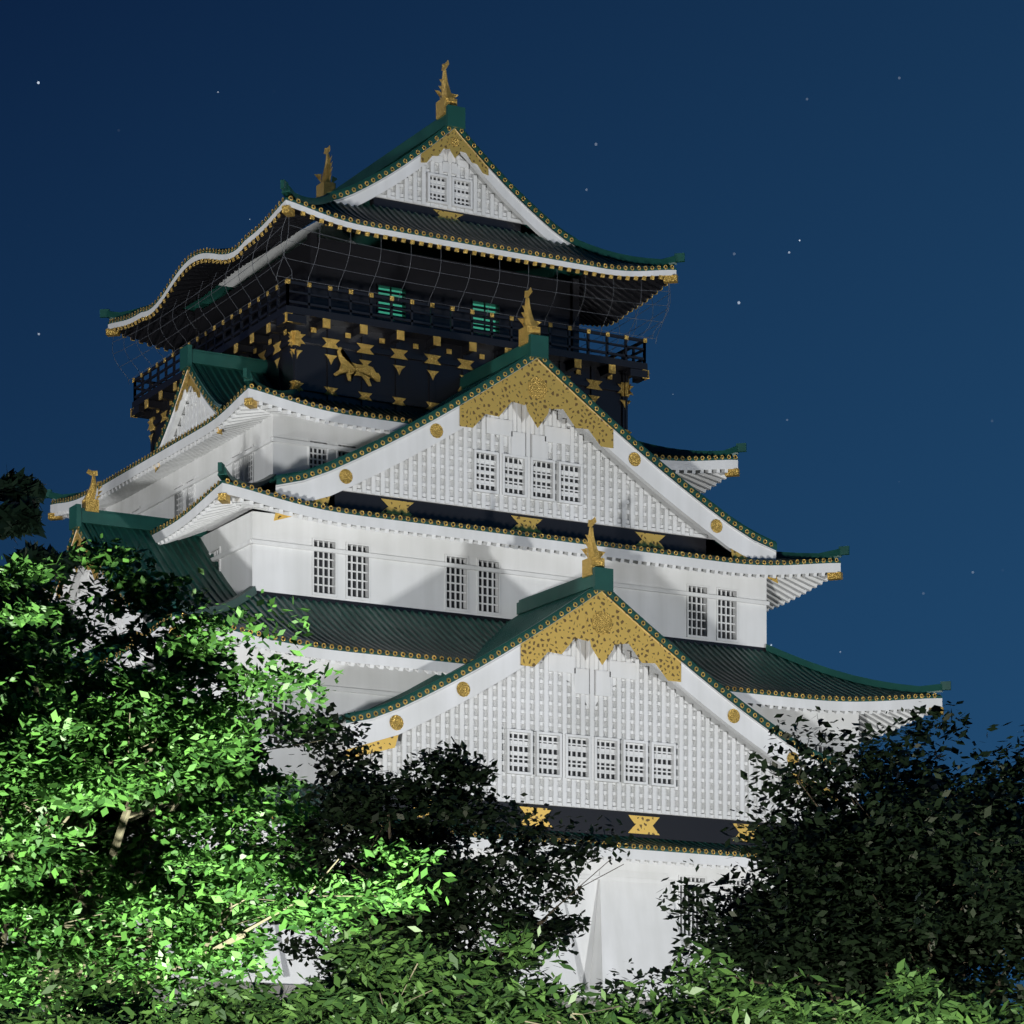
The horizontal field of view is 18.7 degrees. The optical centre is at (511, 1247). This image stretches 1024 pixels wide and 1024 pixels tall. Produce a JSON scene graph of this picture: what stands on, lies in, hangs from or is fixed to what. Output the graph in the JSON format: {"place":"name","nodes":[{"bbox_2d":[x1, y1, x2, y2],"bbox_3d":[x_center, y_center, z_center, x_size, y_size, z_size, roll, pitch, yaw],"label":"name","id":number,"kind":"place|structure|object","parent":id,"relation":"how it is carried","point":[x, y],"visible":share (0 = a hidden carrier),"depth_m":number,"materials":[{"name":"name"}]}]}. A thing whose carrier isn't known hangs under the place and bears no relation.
{"place":"outdoors","nodes":[
{"label":"outdoors","id":0,"kind":"place"},
{"bbox_2d":[40,980,692,1020],"bbox_3d":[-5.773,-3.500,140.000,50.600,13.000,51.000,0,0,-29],"label":"stone base wall","id":1,"kind":"structure","parent":0,"point":[278,987],"depth_m":117.69,"materials":[{"name":"grey stone"}]},
{"bbox_2d":[0,60,950,1005],"bbox_3d":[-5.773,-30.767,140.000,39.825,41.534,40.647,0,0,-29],"label":"castle tower","id":2,"kind":"structure","parent":0,"point":[434,488],"depth_m":127.96,"materials":[{"name":"white paint"}]},
{"bbox_2d":[5,344,273,673],"bbox_3d":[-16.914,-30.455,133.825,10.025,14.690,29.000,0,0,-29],"label":"gable roofs","id":3,"kind":"structure","parent":2,"relation":"attached to","point":[211,384],"depth_m":126.06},
{"bbox_2d":[0,0,1023,1019],"label":"sky","id":4,"kind":"structure","parent":0,"point":[839,184],"materials":[{"name":"blue"}]},
{"label":"ground","id":5,"kind":"structure","parent":0,"visible":0},
{"bbox_2d":[0,465,162,1020],"bbox_3d":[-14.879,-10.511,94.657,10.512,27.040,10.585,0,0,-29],"label":"cedar tree","id":6,"kind":"object","parent":5,"relation":"on","point":[22,496],"visible":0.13,"depth_m":94.61,"materials":[{"name":"green plant"}]},
{"bbox_2d":[0,949,162,1023],"bbox_3d":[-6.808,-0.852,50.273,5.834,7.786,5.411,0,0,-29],"label":"shrub","id":7,"kind":"object","parent":5,"relation":"on","point":[84,998],"visible":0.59,"depth_m":49.05,"materials":[{"name":"green plant"}]},
{"bbox_2d":[0,675,229,1007],"bbox_3d":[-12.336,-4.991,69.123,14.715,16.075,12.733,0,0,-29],"label":"maple tree","id":8,"kind":"object","parent":5,"relation":"on","point":[5,943],"visible":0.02,"depth_m":69.36,"materials":[{"name":"green plant"}]},
{"bbox_2d":[0,964,392,1023],"bbox_3d":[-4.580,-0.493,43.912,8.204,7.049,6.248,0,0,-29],"label":"shrub","id":9,"kind":"object","parent":5,"relation":"on","point":[270,1009],"visible":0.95,"depth_m":43.63,"materials":[{"name":"green plant"}]},
{"bbox_2d":[0,533,456,1023],"bbox_3d":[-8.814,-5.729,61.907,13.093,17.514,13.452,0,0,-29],"label":"maple tree","id":10,"kind":"object","parent":5,"relation":"on","point":[205,751],"visible":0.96,"depth_m":60.02,"materials":[{"name":"green plant"}]},
{"bbox_2d":[196,895,564,1023],"bbox_3d":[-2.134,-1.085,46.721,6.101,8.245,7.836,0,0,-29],"label":"shrub","id":11,"kind":"object","parent":5,"relation":"on","point":[371,956],"visible":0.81,"depth_m":45.39,"materials":[{"name":"green plant"}]},
{"bbox_2d":[172,701,633,1022],"bbox_3d":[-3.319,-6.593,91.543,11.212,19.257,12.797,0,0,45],"label":"dark tree","id":12,"kind":"object","parent":5,"relation":"on","point":[353,787],"visible":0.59,"depth_m":90.23,"materials":[{"name":"green plant"}]},
{"bbox_2d":[332,970,633,1023],"bbox_3d":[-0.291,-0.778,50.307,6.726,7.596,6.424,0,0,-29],"label":"shrub","id":13,"kind":"object","parent":5,"relation":"on","point":[470,1006],"visible":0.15,"depth_m":49.19,"materials":[{"name":"green plant"}]},
{"bbox_2d":[484,962,780,1023],"bbox_3d":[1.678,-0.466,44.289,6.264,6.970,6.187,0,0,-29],"label":"shrub","id":14,"kind":"object","parent":5,"relation":"on","point":[605,1013],"visible":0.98,"depth_m":43.48,"materials":[{"name":"green plant"}]},
{"bbox_2d":[638,940,886,1023],"bbox_3d":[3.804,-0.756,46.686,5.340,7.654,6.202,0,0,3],"label":"shrub","id":15,"kind":"object","parent":5,"relation":"on","point":[742,1002],"visible":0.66,"depth_m":46.19,"materials":[{"name":"green plant"}]},
{"bbox_2d":[590,701,1023,1023],"bbox_3d":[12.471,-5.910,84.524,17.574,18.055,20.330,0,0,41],"label":"dark tree","id":16,"kind":"object","parent":5,"relation":"on","point":[964,906],"visible":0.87,"depth_m":79.70,"materials":[{"name":"green plant"}]},
{"bbox_2d":[648,823,980,1004],"bbox_3d":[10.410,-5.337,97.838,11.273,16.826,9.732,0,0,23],"label":"dark tree","id":17,"kind":"object","parent":5,"relation":"on","point":[667,969],"depth_m":97.52,"materials":[{"name":"green plant"}]},
{"bbox_2d":[748,958,1023,1023],"bbox_3d":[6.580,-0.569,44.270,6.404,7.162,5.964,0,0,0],"label":"shrub","id":18,"kind":"object","parent":5,"relation":"on","point":[986,1012],"visible":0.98,"depth_m":43.96,"materials":[{"name":"green plant"}]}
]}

